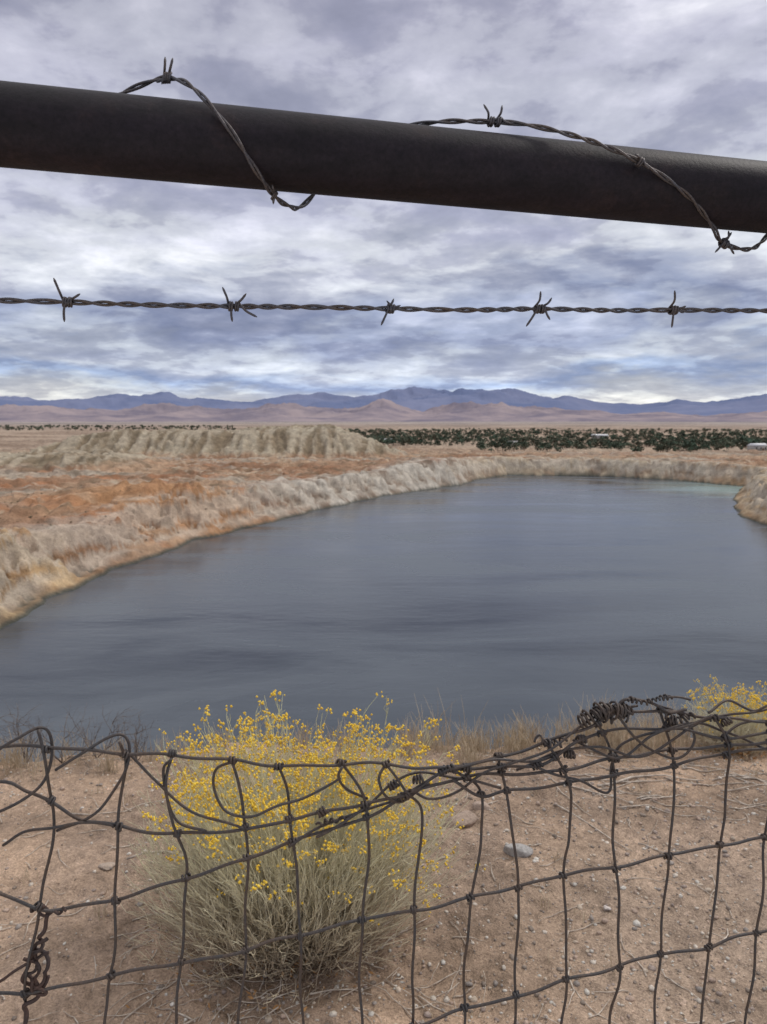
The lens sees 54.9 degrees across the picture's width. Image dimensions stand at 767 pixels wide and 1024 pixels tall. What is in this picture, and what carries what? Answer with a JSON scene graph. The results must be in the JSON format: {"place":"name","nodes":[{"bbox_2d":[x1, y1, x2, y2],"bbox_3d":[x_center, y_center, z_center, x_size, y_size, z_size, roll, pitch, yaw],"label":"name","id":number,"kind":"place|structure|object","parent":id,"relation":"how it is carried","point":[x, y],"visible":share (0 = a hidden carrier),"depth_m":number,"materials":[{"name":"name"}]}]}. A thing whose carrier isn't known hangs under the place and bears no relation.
{"place":"outdoors","nodes":[
{"label":"outdoors","id":0,"kind":"place"},
{"bbox_2d":[0,421,766,1023],"bbox_3d":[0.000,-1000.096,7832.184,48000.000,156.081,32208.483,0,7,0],"label":"ground","id":1,"kind":"structure","parent":0,"point":[160,475],"depth_m":3.01,"materials":[{"name":"brown soil"}]},
{"bbox_2d":[0,700,155,774],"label":"dead shrub","id":2,"kind":"object","parent":1,"relation":"on","point":[136,750],"visible":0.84,"depth_m":3.70,"materials":[{"name":"brown plant"}]},
{"bbox_2d":[98,862,114,870],"bbox_3d":[-1.006,1.286,2.682,0.070,0.027,0.042,4,8,26],"label":"rock","id":3,"kind":"object","parent":1,"relation":"on","point":[105,866],"visible":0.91,"depth_m":2.67,"materials":[{"name":"stone"}]},
{"bbox_2d":[0,429,471,558],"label":"desert shrubs","id":4,"kind":"object","parent":1,"relation":"on","point":[123,493],"visible":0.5,"depth_m":205.14,"materials":[{"name":"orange plant"}]},
{"bbox_2d":[118,689,485,1015],"bbox_3d":[-0.329,0.977,2.324,1.135,0.796,0.936,3,8,26],"label":"rabbitbrush","id":5,"kind":"object","parent":1,"relation":"on","point":[332,867],"visible":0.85,"depth_m":2.19,"materials":[{"name":"yellow plant"}]},
{"bbox_2d":[0,687,764,1018],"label":"dry grass","id":6,"kind":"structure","parent":1,"relation":"on","point":[472,745],"depth_m":3.77,"materials":[{"name":"plant"}]},
{"bbox_2d":[0,694,766,1023],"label":"woven wire fence","id":7,"kind":"object","parent":1,"relation":"on","point":[622,710],"visible":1,"depth_m":0.71,"materials":[{"name":"black metal"}]},
{"bbox_2d":[0,424,766,452],"bbox_3d":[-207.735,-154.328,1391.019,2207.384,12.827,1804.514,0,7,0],"label":"distant trees","id":8,"kind":"object","parent":1,"relation":"on","point":[691,442],"visible":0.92,"depth_m":777.42,"materials":[{"name":"green plant"}]},
{"bbox_2d":[0,749,766,1023],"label":"fallen twigs","id":9,"kind":"object","parent":1,"relation":"on","point":[742,777],"visible":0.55,"depth_m":2.36,"materials":[{"name":"brown wood"}]},
{"bbox_2d":[442,810,477,827],"bbox_3d":[0.312,1.274,3.026,0.142,0.072,0.076,-4,8,-26],"label":"rock","id":10,"kind":"object","parent":1,"relation":"on","point":[470,818],"visible":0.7,"depth_m":3.01,"materials":[{"name":"stone"}]},
{"bbox_2d":[472,801,490,810],"bbox_3d":[0.417,1.252,3.139,0.081,0.043,0.045,0,7,0],"label":"rock","id":11,"kind":"object","parent":1,"relation":"on","point":[476,805],"visible":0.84,"depth_m":3.12,"materials":[{"name":"stone"}]},
{"bbox_2d":[503,843,532,857],"bbox_3d":[0.509,1.282,2.796,0.110,0.048,0.061,3,8,25],"label":"rock","id":12,"kind":"object","parent":1,"relation":"on","point":[524,851],"visible":0.92,"depth_m":2.78,"materials":[{"name":"stone"}]},
{"bbox_2d":[603,905,610,910],"bbox_3d":[0.752,1.334,2.484,0.025,0.017,0.022,0,7,0],"label":"rock","id":13,"kind":"object","parent":1,"relation":"on","point":[606,908],"visible":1,"depth_m":2.48,"materials":[{"name":"stone"}]},
{"bbox_2d":[677,675,766,761],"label":"rabbitbrush","id":14,"kind":"object","parent":1,"relation":"on","point":[747,728],"visible":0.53,"depth_m":3.72,"materials":[{"name":"yellow plant"}]},
{"bbox_2d":[747,446,766,450],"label":"walls","id":15,"kind":"structure","parent":1,"relation":"on","point":[753,447],"depth_m":539.70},
{"bbox_2d":[747,443,766,445],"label":"roof","id":16,"kind":"structure","parent":15,"relation":"on","point":[757,444],"depth_m":541.43,"materials":[{"name":"white metal"}]},
{"bbox_2d":[0,80,766,233],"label":"pipe rail","id":17,"kind":"object","parent":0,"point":[48,128],"visible":0.99,"depth_m":0.60,"materials":[{"name":"black metal"}]},
{"bbox_2d":[119,57,766,253],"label":"wrapped barbed wire","id":18,"kind":"object","parent":17,"relation":"attached to","point":[497,122],"visible":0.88,"depth_m":0.62,"materials":[{"name":"black metal"}]},
{"bbox_2d":[0,278,766,327],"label":"barbed wire","id":19,"kind":"object","parent":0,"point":[389,308],"visible":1,"depth_m":0.64,"materials":[{"name":"black metal"}]},
{"bbox_2d":[0,475,766,763],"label":"lake water","id":20,"kind":"structure","parent":0,"point":[542,597],"depth_m":111.12,"materials":[{"name":"blue liquid"}]},
{"bbox_2d":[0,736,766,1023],"bbox_3d":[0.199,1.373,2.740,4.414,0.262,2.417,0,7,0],"label":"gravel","id":21,"kind":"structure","parent":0,"point":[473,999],"depth_m":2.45,"materials":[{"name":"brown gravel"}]},
{"bbox_2d":[0,398,766,421],"bbox_3d":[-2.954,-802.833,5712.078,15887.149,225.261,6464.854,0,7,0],"label":"foothills","id":22,"kind":"structure","parent":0,"point":[382,410],"depth_m":5972.69,"materials":[{"name":"brown soil"}]},
{"bbox_2d":[0,386,766,415],"bbox_3d":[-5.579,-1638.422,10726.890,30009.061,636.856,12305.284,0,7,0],"label":"mountain range","id":23,"kind":"structure","parent":0,"point":[418,399],"depth_m":11961.27,"materials":[{"name":"stone"}]},
{"bbox_2d":[0,0,766,403],"label":"sky","id":24,"kind":"structure","parent":0,"point":[687,76],"materials":[{"name":"grey"}]}
]}

